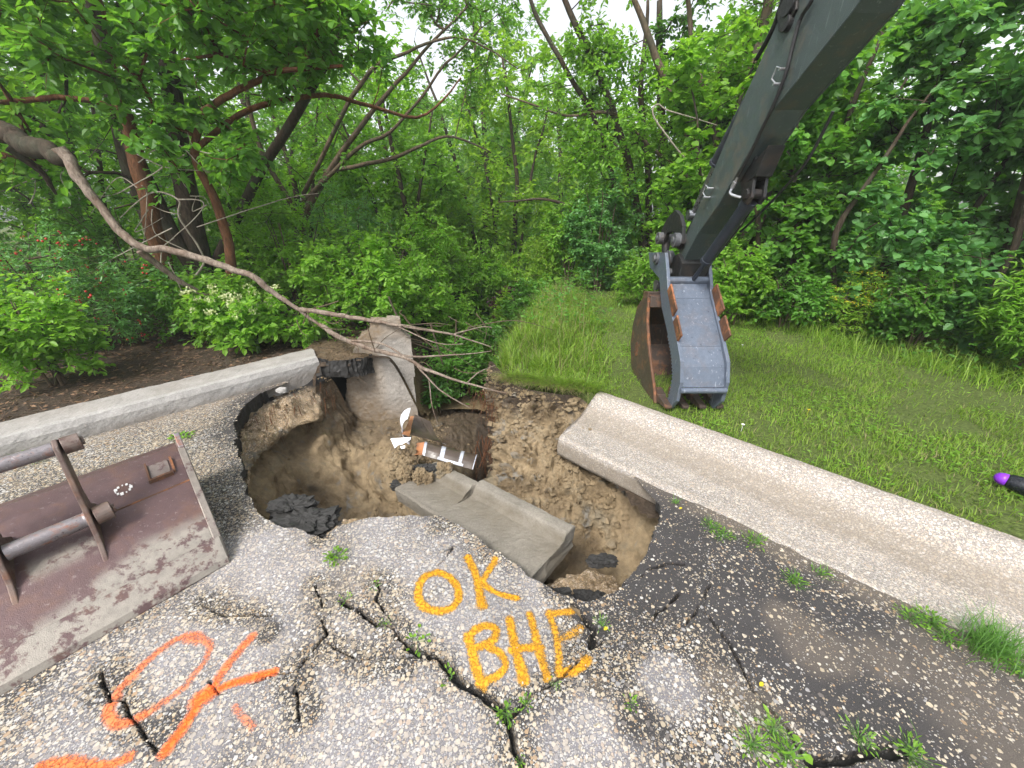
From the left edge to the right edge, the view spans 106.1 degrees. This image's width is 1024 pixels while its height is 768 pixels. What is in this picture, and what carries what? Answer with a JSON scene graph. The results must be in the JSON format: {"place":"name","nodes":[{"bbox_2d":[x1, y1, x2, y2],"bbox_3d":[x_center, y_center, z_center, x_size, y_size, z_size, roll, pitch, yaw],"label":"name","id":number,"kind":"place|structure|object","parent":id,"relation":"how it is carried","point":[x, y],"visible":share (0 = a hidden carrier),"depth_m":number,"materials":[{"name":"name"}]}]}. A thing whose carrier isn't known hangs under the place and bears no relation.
{"place":"outdoors","nodes":[
{"label":"outdoors","id":0,"kind":"place"},
{"bbox_2d":[239,361,658,620],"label":"sinkhole soil","id":1,"kind":"structure","parent":0,"point":[321,473],"depth_m":3.57,"materials":[{"name":"soil"}]},
{"bbox_2d":[386,446,417,477],"bbox_3d":[-0.891,0.663,3.171,0.251,0.263,0.228,0,24,0],"label":"clay clod","id":2,"kind":"object","parent":1,"relation":"on","point":[399,455],"visible":0.45,"depth_m":3.10,"materials":[{"name":"soil"}]},
{"bbox_2d":[414,442,476,469],"bbox_3d":[-0.554,0.567,3.159,0.524,0.158,0.202,2,25,4],"label":"torn panel","id":3,"kind":"object","parent":2,"relation":"on","point":[464,459],"visible":0.98,"depth_m":3.12,"materials":[{"name":"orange metal"}]},
{"bbox_2d":[402,415,444,443],"bbox_3d":[-0.729,0.403,3.354,0.372,0.166,0.390,0,24,0],"label":"torn panel","id":4,"kind":"object","parent":3,"relation":"on","point":[420,427],"visible":1,"depth_m":3.40,"materials":[{"name":"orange metal"}]},
{"bbox_2d":[296,310,552,423],"bbox_3d":[-1.082,-0.254,4.156,2.934,1.178,1.101,6,25,13],"label":"dead branch","id":5,"kind":"object","parent":1,"relation":"on","point":[364,346],"depth_m":3.78,"materials":[{"name":"wood"}]},
{"bbox_2d":[395,462,476,516],"bbox_3d":[-0.534,0.771,2.767,0.552,0.248,0.370,21,32,38],"label":"broken slab","id":6,"kind":"object","parent":1,"relation":"on","point":[445,492],"depth_m":2.71,"materials":[{"name":"concrete"}]},
{"bbox_2d":[420,375,454,415],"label":"shrub","id":7,"kind":"object","parent":1,"relation":"on","point":[438,397],"visible":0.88,"depth_m":4.58,"materials":[{"name":"green plant"}]},
{"bbox_2d":[437,480,574,582],"bbox_3d":[-0.151,0.885,2.264,0.862,0.275,0.611,21,32,38],"label":"broken slab","id":8,"kind":"object","parent":1,"relation":"on","point":[534,542],"depth_m":2.24,"materials":[{"name":"concrete"}]},
{"bbox_2d":[566,569,618,596],"bbox_3d":[0.441,1.180,2.156,0.354,0.155,0.280,0,24,0],"label":"gravel rubble","id":9,"kind":"object","parent":1,"relation":"on","point":[594,580],"visible":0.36,"depth_m":2.17,"materials":[{"name":"gravel"}]},
{"bbox_2d":[585,553,618,568],"bbox_3d":[0.521,1.019,2.224,0.204,0.068,0.097,0,24,0],"label":"asphalt lump","id":10,"kind":"object","parent":9,"relation":"on","point":[600,560],"visible":1,"depth_m":2.20,"materials":[{"name":"grey asphalt"}]},
{"bbox_2d":[0,218,971,291],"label":"terrain","id":11,"kind":"structure","parent":0,"point":[39,254],"depth_m":15.71,"materials":[{"name":"green plant"}]},
{"bbox_2d":[0,13,175,280],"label":"distant tree","id":12,"kind":"object","parent":11,"relation":"on","point":[50,196],"visible":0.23,"depth_m":7.57,"materials":[{"name":"green plant"}]},
{"bbox_2d":[0,12,176,265],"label":"distant tree","id":13,"kind":"object","parent":11,"relation":"on","point":[105,154],"visible":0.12,"depth_m":9.80,"materials":[{"name":"green plant"}]},
{"bbox_2d":[201,40,413,238],"bbox_3d":[-8.978,-10.942,16.922,8.973,9.006,5.844,0,24,0],"label":"distant tree","id":14,"kind":"object","parent":11,"relation":"on","point":[371,124],"visible":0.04,"depth_m":16.47,"materials":[{"name":"green plant"}]},
{"bbox_2d":[380,83,521,219],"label":"distant tree","id":15,"kind":"object","parent":11,"relation":"on","point":[449,121],"visible":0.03,"depth_m":26.11,"materials":[{"name":"green plant"}]},
{"bbox_2d":[408,110,541,245],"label":"distant tree","id":16,"kind":"object","parent":11,"relation":"on","point":[463,136],"visible":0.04,"depth_m":16.87,"materials":[{"name":"green plant"}]},
{"bbox_2d":[61,232,1023,339],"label":"undergrowth","id":17,"kind":"object","parent":11,"relation":"on","point":[552,259],"visible":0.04,"depth_m":7.75,"materials":[{"name":"green plant"}]},
{"bbox_2d":[469,37,632,251],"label":"distant tree","id":18,"kind":"object","parent":11,"relation":"on","point":[557,178],"visible":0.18,"depth_m":13.29,"materials":[{"name":"green plant"}]},
{"bbox_2d":[766,2,999,226],"bbox_3d":[15.562,-12.339,18.820,12.229,10.318,7.602,0,24,0],"label":"distant tree","id":19,"kind":"object","parent":11,"relation":"on","point":[912,155],"visible":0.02,"depth_m":17.01,"materials":[{"name":"green plant"}]},
{"bbox_2d":[0,382,1023,767],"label":"pavement","id":20,"kind":"structure","parent":0,"point":[870,662],"depth_m":1.44,"materials":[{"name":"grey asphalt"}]},
{"bbox_2d":[34,750,134,767],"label":"painted streak","id":21,"kind":"object","parent":20,"relation":"on","point":[64,762],"visible":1,"depth_m":1.18,"materials":[{"name":"paint"}]},
{"bbox_2d":[0,432,229,695],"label":"cleanup bucket","id":22,"kind":"object","parent":20,"relation":"on","point":[86,559],"visible":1,"depth_m":1.67,"materials":[{"name":"red metal"}]},
{"bbox_2d":[100,631,278,759],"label":"painted letters","id":23,"kind":"object","parent":20,"relation":"on","point":[209,692],"visible":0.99,"depth_m":1.36,"materials":[{"name":"paint"}]},
{"bbox_2d":[270,505,341,538],"bbox_3d":[-1.183,0.816,2.195,0.454,0.169,0.252,0,24,0],"label":"asphalt lump","id":24,"kind":"object","parent":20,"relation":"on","point":[320,522],"visible":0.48,"depth_m":2.16,"materials":[{"name":"grey asphalt"}]},
{"bbox_2d":[266,493,319,519],"bbox_3d":[-1.317,0.750,2.316,0.288,0.138,0.179,0,24,0],"label":"asphalt lump","id":25,"kind":"object","parent":24,"relation":"on","point":[282,505],"visible":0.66,"depth_m":2.28,"materials":[{"name":"grey asphalt"}]},
{"bbox_2d":[414,554,591,691],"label":"painted letters","id":26,"kind":"object","parent":20,"relation":"on","point":[482,682],"visible":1,"depth_m":1.54,"materials":[{"name":"paint"}]},
{"bbox_2d":[729,709,779,767],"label":"weed","id":27,"kind":"object","parent":20,"relation":"on","point":[754,745],"visible":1,"depth_m":1.21,"materials":[{"name":"green plant"}]},
{"bbox_2d":[762,731,807,767],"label":"weed","id":28,"kind":"object","parent":20,"relation":"on","point":[786,753],"visible":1,"depth_m":1.19,"materials":[{"name":"green plant"}]},
{"bbox_2d":[882,715,944,767],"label":"weed","id":29,"kind":"object","parent":20,"relation":"on","point":[910,753],"visible":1,"depth_m":1.20,"materials":[{"name":"green plant"}]},
{"bbox_2d":[904,597,959,641],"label":"weed","id":30,"kind":"object","parent":20,"relation":"on","point":[934,620],"visible":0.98,"depth_m":1.58,"materials":[{"name":"green plant"}]},
{"bbox_2d":[930,596,1023,675],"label":"grass tuft","id":31,"kind":"object","parent":20,"relation":"on","point":[994,643],"visible":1,"depth_m":1.47,"materials":[{"name":"green plant"}]},
{"bbox_2d":[0,257,1023,539],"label":"ground","id":32,"kind":"structure","parent":0,"point":[900,411],"depth_m":3.35,"materials":[{"name":"green plant"}]},
{"bbox_2d":[0,272,115,392],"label":"shrub","id":33,"kind":"object","parent":32,"relation":"on","point":[45,338],"visible":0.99,"depth_m":3.36,"materials":[{"name":"green plant"}]},
{"bbox_2d":[0,207,177,350],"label":"berry shrub","id":34,"kind":"object","parent":32,"relation":"on","point":[51,252],"visible":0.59,"depth_m":4.15,"materials":[{"name":"green plant"}]},
{"bbox_2d":[0,0,178,303],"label":"leaning tree","id":35,"kind":"object","parent":32,"relation":"on","point":[16,106],"visible":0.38,"depth_m":4.21,"materials":[{"name":"green plant"}]},
{"bbox_2d":[0,119,77,194],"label":"dead branch","id":36,"kind":"object","parent":35,"relation":"attached to","point":[23,147],"visible":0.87,"depth_m":3.65,"materials":[{"name":"wood"}]},
{"bbox_2d":[17,189,224,312],"bbox_3d":[-5.585,-1.876,5.738,2.840,1.812,1.629,0,24,0],"label":"shrub","id":37,"kind":"object","parent":32,"relation":"on","point":[93,232],"visible":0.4,"depth_m":5.50,"materials":[{"name":"green plant"}]},
{"bbox_2d":[0,349,321,456],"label":"concrete kerb","id":38,"kind":"structure","parent":32,"relation":"on","point":[296,370],"depth_m":3.15,"materials":[{"name":"grey concrete"}]},
{"bbox_2d":[0,0,341,284],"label":"mulberry tree","id":39,"kind":"object","parent":32,"relation":"on","point":[167,82],"visible":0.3,"depth_m":4.61,"materials":[{"name":"green plant"}]},
{"bbox_2d":[0,132,318,304],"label":"dead twigs","id":40,"kind":"object","parent":39,"relation":"attached to","point":[32,198],"visible":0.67,"depth_m":4.19,"materials":[{"name":"brown wood"}]},
{"bbox_2d":[0,7,349,288],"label":"shade tree","id":41,"kind":"object","parent":32,"relation":"on","point":[122,161],"visible":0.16,"depth_m":6.42,"materials":[{"name":"green plant"}]},
{"bbox_2d":[98,253,263,347],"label":"shrub","id":42,"kind":"object","parent":32,"relation":"on","point":[162,302],"visible":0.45,"depth_m":4.47,"materials":[{"name":"green plant"}]},
{"bbox_2d":[51,146,318,324],"bbox_3d":[-3.183,-1.501,4.057,2.277,1.716,0.605,0,24,0],"label":"dead branch","id":43,"kind":"object","parent":32,"relation":"on","point":[74,171],"visible":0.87,"depth_m":3.86,"materials":[{"name":"brown wood"}]},
{"bbox_2d":[0,309,369,420],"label":"leaf litter","id":44,"kind":"object","parent":32,"relation":"on","point":[115,376],"visible":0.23,"depth_m":4.10,"materials":[{"name":"plant"}]},
{"bbox_2d":[164,265,268,347],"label":"shrub","id":45,"kind":"object","parent":32,"relation":"on","point":[227,285],"visible":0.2,"depth_m":4.45,"materials":[{"name":"green plant"}]},
{"bbox_2d":[0,0,461,282],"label":"crooked tree","id":46,"kind":"object","parent":32,"relation":"on","point":[312,26],"visible":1,"depth_m":3.51,"materials":[{"name":"green plant"}]},
{"bbox_2d":[178,282,293,355],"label":"flowering shrub","id":47,"kind":"object","parent":32,"relation":"on","point":[243,322],"visible":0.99,"depth_m":4.21,"materials":[{"name":"green plant"}]},
{"bbox_2d":[135,12,354,244],"bbox_3d":[-7.136,-6.696,10.254,6.137,6.658,3.928,0,24,0],"label":"distant tree","id":48,"kind":"object","parent":32,"relation":"on","point":[264,115],"visible":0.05,"depth_m":10.13,"materials":[{"name":"green plant"}]},
{"bbox_2d":[199,151,304,300],"bbox_3d":[-4.241,-2.436,6.249,1.782,2.350,1.226,0,24,0],"label":"shrub","id":49,"kind":"object","parent":32,"relation":"on","point":[234,201],"visible":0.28,"depth_m":6.01,"materials":[{"name":"green plant"}]},
{"bbox_2d":[194,3,362,257],"bbox_3d":[-4.899,-4.858,7.972,3.767,5.234,2.273,0,24,0],"label":"distant tree","id":50,"kind":"object","parent":32,"relation":"on","point":[292,176],"visible":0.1,"depth_m":7.92,"materials":[{"name":"green plant"}]},
{"bbox_2d":[215,182,344,316],"bbox_3d":[-3.133,-1.747,5.348,1.719,1.880,1.195,0,24,0],"label":"shrub","id":51,"kind":"object","parent":32,"relation":"on","point":[267,272],"visible":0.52,"depth_m":5.21,"materials":[{"name":"green plant"}]},
{"bbox_2d":[264,306,348,349],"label":"shrub","id":52,"kind":"object","parent":32,"relation":"on","point":[309,329],"visible":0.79,"depth_m":4.48,"materials":[{"name":"green plant"}]},
{"bbox_2d":[307,336,374,377],"bbox_3d":[-1.871,-0.314,4.344,0.937,0.239,0.833,0,24,0],"label":"asphalt ledge","id":53,"kind":"object","parent":32,"relation":"on","point":[339,357],"visible":0.72,"depth_m":4.06,"materials":[{"name":"black asphalt"}]},
{"bbox_2d":[282,167,404,306],"bbox_3d":[-2.553,-2.149,5.927,1.706,2.101,1.183,7,25,14],"label":"shrub","id":54,"kind":"object","parent":32,"relation":"on","point":[358,218],"visible":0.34,"depth_m":5.70,"materials":[{"name":"green plant"}]},
{"bbox_2d":[195,0,528,261],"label":"arching tree","id":55,"kind":"object","parent":32,"relation":"on","point":[336,163],"visible":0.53,"depth_m":5.80,"materials":[{"name":"green plant"}]},
{"bbox_2d":[286,214,451,325],"bbox_3d":[-1.802,-1.360,4.882,2.136,1.446,1.392,0,24,0],"label":"shrub","id":56,"kind":"object","parent":32,"relation":"on","point":[397,278],"visible":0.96,"depth_m":4.67,"materials":[{"name":"green plant"}]},
{"bbox_2d":[285,39,471,258],"bbox_3d":[-3.249,-5.462,9.519,4.076,5.225,3.376,-12,27,-24],"label":"distant tree","id":57,"kind":"object","parent":32,"relation":"on","point":[369,99],"visible":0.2,"depth_m":8.95,"materials":[{"name":"green plant"}]},
{"bbox_2d":[345,315,417,420],"bbox_3d":[-1.583,0.015,4.361,1.099,1.592,0.160,3,25,6],"label":"concrete headwall","id":58,"kind":"object","parent":32,"relation":"on","point":[383,393],"visible":0.48,"depth_m":4.25,"materials":[{"name":"grey concrete"}]},
{"bbox_2d":[299,307,491,347],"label":"dead branch","id":59,"kind":"object","parent":58,"relation":"on","point":[327,313],"visible":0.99,"depth_m":3.92,"materials":[{"name":"brown wood"}]},
{"bbox_2d":[308,20,468,267],"bbox_3d":[-2.454,-4.230,7.660,3.154,4.492,2.171,0,24,0],"label":"distant tree","id":60,"kind":"object","parent":32,"relation":"on","point":[399,174],"visible":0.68,"depth_m":7.51,"materials":[{"name":"green plant"}]},
{"bbox_2d":[362,199,463,287],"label":"shrub","id":61,"kind":"object","parent":32,"relation":"on","point":[414,225],"visible":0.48,"depth_m":6.99,"materials":[{"name":"green plant"}]},
{"bbox_2d":[347,162,486,274],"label":"shrub","id":62,"kind":"object","parent":32,"relation":"on","point":[453,220],"visible":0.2,"depth_m":8.64,"materials":[{"name":"green plant"}]},
{"bbox_2d":[403,276,489,359],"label":"shrub","id":63,"kind":"object","parent":32,"relation":"on","point":[453,311],"visible":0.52,"depth_m":5.45,"materials":[{"name":"green plant"}]},
{"bbox_2d":[424,335,484,398],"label":"shrub","id":64,"kind":"object","parent":32,"relation":"on","point":[453,362],"visible":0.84,"depth_m":4.99,"materials":[{"name":"green plant"}]},
{"bbox_2d":[328,257,616,404],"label":"undergrowth","id":65,"kind":"object","parent":32,"relation":"on","point":[539,304],"visible":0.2,"depth_m":5.04,"materials":[{"name":"green plant"}]},
{"bbox_2d":[395,0,564,261],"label":"distant tree","id":66,"kind":"object","parent":32,"relation":"on","point":[492,28],"visible":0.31,"depth_m":10.21,"materials":[{"name":"green plant"}]},
{"bbox_2d":[450,239,512,324],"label":"shrub","id":67,"kind":"object","parent":32,"relation":"on","point":[483,272],"visible":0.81,"depth_m":7.91,"materials":[{"name":"green plant"}]},
{"bbox_2d":[464,316,509,379],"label":"shrub","id":68,"kind":"object","parent":32,"relation":"on","point":[491,339],"visible":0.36,"depth_m":5.77,"materials":[{"name":"green plant"}]},
{"bbox_2d":[442,24,581,275],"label":"distant tree","id":69,"kind":"object","parent":32,"relation":"on","point":[510,228],"visible":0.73,"depth_m":8.82,"materials":[{"name":"green plant"}]},
{"bbox_2d":[498,273,550,335],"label":"shrub","id":70,"kind":"object","parent":32,"relation":"on","point":[517,304],"visible":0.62,"depth_m":6.63,"materials":[{"name":"green plant"}]},
{"bbox_2d":[498,250,564,297],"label":"shrub","id":71,"kind":"object","parent":32,"relation":"on","point":[513,279],"visible":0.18,"depth_m":8.50,"materials":[{"name":"green plant"}]},
{"bbox_2d":[474,363,618,395],"bbox_3d":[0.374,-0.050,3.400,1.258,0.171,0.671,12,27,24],"label":"rim grass","id":72,"kind":"structure","parent":32,"relation":"on","point":[563,380],"depth_m":3.38,"materials":[{"name":"green plant"}]},
{"bbox_2d":[515,234,580,292],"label":"shrub","id":73,"kind":"object","parent":32,"relation":"on","point":[542,252],"visible":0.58,"depth_m":6.90,"materials":[{"name":"green plant"}]},
{"bbox_2d":[481,283,617,394],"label":"long grass","id":74,"kind":"structure","parent":32,"relation":"on","point":[546,356],"depth_m":4.18,"materials":[{"name":"green plant"}]},
{"bbox_2d":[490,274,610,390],"bbox_3d":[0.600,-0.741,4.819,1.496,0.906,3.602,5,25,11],"label":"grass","id":75,"kind":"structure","parent":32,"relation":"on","point":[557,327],"depth_m":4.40,"materials":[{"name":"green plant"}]},
{"bbox_2d":[536,192,609,286],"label":"shrub","id":76,"kind":"object","parent":32,"relation":"on","point":[558,244],"visible":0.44,"depth_m":6.37,"materials":[{"name":"green plant"}]},
{"bbox_2d":[499,0,682,288],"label":"bushy tree","id":77,"kind":"object","parent":32,"relation":"on","point":[596,52],"visible":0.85,"depth_m":5.54,"materials":[{"name":"green plant"}]},
{"bbox_2d":[558,166,649,291],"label":"shrub","id":78,"kind":"object","parent":32,"relation":"on","point":[597,253],"visible":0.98,"depth_m":6.05,"materials":[{"name":"green plant"}]},
{"bbox_2d":[606,240,670,306],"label":"shrub","id":79,"kind":"object","parent":32,"relation":"on","point":[644,270],"visible":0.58,"depth_m":5.27,"materials":[{"name":"green plant"}]},
{"bbox_2d":[500,0,779,210],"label":"tall tree","id":80,"kind":"object","parent":32,"relation":"on","point":[765,16],"visible":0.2,"depth_m":4.93,"materials":[{"name":"green plant"}]},
{"bbox_2d":[595,1,736,220],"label":"distant tree","id":81,"kind":"object","parent":32,"relation":"on","point":[619,159],"visible":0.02,"depth_m":10.01,"materials":[{"name":"green plant"}]},
{"bbox_2d":[642,0,747,247],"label":"ivy tree","id":82,"kind":"object","parent":32,"relation":"on","point":[659,29],"visible":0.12,"depth_m":5.78,"materials":[{"name":"green plant"}]},
{"bbox_2d":[653,0,776,258],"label":"tree","id":83,"kind":"object","parent":32,"relation":"on","point":[725,120],"visible":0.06,"depth_m":6.03,"materials":[{"name":"green plant"}]},
{"bbox_2d":[642,12,801,315],"bbox_3d":[2.700,-2.608,5.085,1.854,3.524,1.661,-20,31,-37],"label":"tree","id":84,"kind":"object","parent":32,"relation":"on","point":[697,97],"visible":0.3,"depth_m":4.63,"materials":[{"name":"green plant"}]},
{"bbox_2d":[712,234,778,325],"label":"shrub","id":85,"kind":"object","parent":32,"relation":"on","point":[739,283],"visible":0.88,"depth_m":4.54,"materials":[{"name":"green plant"}]},
{"bbox_2d":[631,0,905,408],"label":"excavator arm","id":86,"kind":"object","parent":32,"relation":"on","point":[681,331],"visible":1,"depth_m":2.52},
{"bbox_2d":[517,289,1023,530],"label":"grass","id":87,"kind":"structure","parent":32,"relation":"on","point":[791,378],"depth_m":3.03,"materials":[{"name":"green plant"}]},
{"bbox_2d":[557,391,1023,658],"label":"concrete gutter","id":88,"kind":"object","parent":32,"relation":"on","point":[902,548],"visible":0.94,"depth_m":2.12,"materials":[{"name":"grey concrete"}]},
{"bbox_2d":[744,258,846,329],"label":"shrub","id":89,"kind":"object","parent":32,"relation":"on","point":[788,298],"visible":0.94,"depth_m":4.47,"materials":[{"name":"green plant"}]},
{"bbox_2d":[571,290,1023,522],"bbox_3d":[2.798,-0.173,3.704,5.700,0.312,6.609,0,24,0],"label":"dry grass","id":90,"kind":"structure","parent":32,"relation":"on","point":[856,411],"depth_m":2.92,"materials":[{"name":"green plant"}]},
{"bbox_2d":[607,262,1023,384],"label":"undergrowth","id":91,"kind":"object","parent":32,"relation":"on","point":[976,358],"visible":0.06,"depth_m":3.97,"materials":[{"name":"green plant"}]},
{"bbox_2d":[608,280,1023,394],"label":"long grass","id":92,"kind":"structure","parent":32,"relation":"on","point":[965,363],"depth_m":3.96,"materials":[{"name":"green plant"}]},
{"bbox_2d":[744,16,913,296],"bbox_3d":[4.277,-3.205,5.448,2.499,4.051,1.573,0,24,0],"label":"tree","id":93,"kind":"object","parent":32,"relation":"on","point":[776,216],"visible":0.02,"depth_m":5.36,"materials":[{"name":"green plant"}]},
{"bbox_2d":[720,0,985,326],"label":"tree","id":94,"kind":"object","parent":32,"relation":"on","point":[805,134],"visible":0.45,"depth_m":4.28,"materials":[{"name":"green plant"}]},
{"bbox_2d":[726,0,984,241],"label":"distant tree","id":95,"kind":"object","parent":32,"relation":"on","point":[899,84],"visible":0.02,"depth_m":8.00,"materials":[{"name":"green plant"}]},
{"bbox_2d":[813,266,905,338],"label":"shrub","id":96,"kind":"object","parent":32,"relation":"on","point":[854,312],"visible":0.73,"depth_m":4.34,"materials":[{"name":"green plant"}]},
{"bbox_2d":[827,154,989,277],"bbox_3d":[7.583,-3.143,7.596,3.691,2.530,1.943,0,24,0],"label":"shrub","id":97,"kind":"object","parent":32,"relation":"on","point":[938,203],"visible":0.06,"depth_m":7.17,"materials":[{"name":"green plant"}]},
{"bbox_2d":[796,0,1023,334],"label":"tree","id":98,"kind":"object","parent":32,"relation":"on","point":[896,231],"visible":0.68,"depth_m":3.84,"materials":[{"name":"green plant"}]},
{"bbox_2d":[862,260,1000,350],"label":"shrub","id":99,"kind":"object","parent":32,"relation":"on","point":[922,316],"visible":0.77,"depth_m":3.96,"materials":[{"name":"green plant"}]},
{"bbox_2d":[906,32,1023,359],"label":"tree","id":100,"kind":"object","parent":32,"relation":"on","point":[1003,112],"visible":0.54,"depth_m":3.77,"materials":[{"name":"green plant"}]},
{"bbox_2d":[925,50,1023,306],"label":"tree","id":101,"kind":"object","parent":32,"relation":"on","point":[1005,208],"visible":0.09,"depth_m":4.76,"materials":[{"name":"green plant"}]},
{"bbox_2d":[955,253,1023,373],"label":"shrub","id":102,"kind":"object","parent":32,"relation":"on","point":[1006,315],"visible":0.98,"depth_m":3.48,"materials":[{"name":"green plant"}]},
{"bbox_2d":[993,473,1023,495],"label":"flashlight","id":103,"kind":"object","parent":32,"relation":"on","point":[1014,483],"visible":0.99,"depth_m":2.12,"materials":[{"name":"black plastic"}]},
{"bbox_2d":[0,0,1023,400],"label":"sky","id":104,"kind":"structure","parent":0,"point":[558,20],"materials":[{"name":"white"}]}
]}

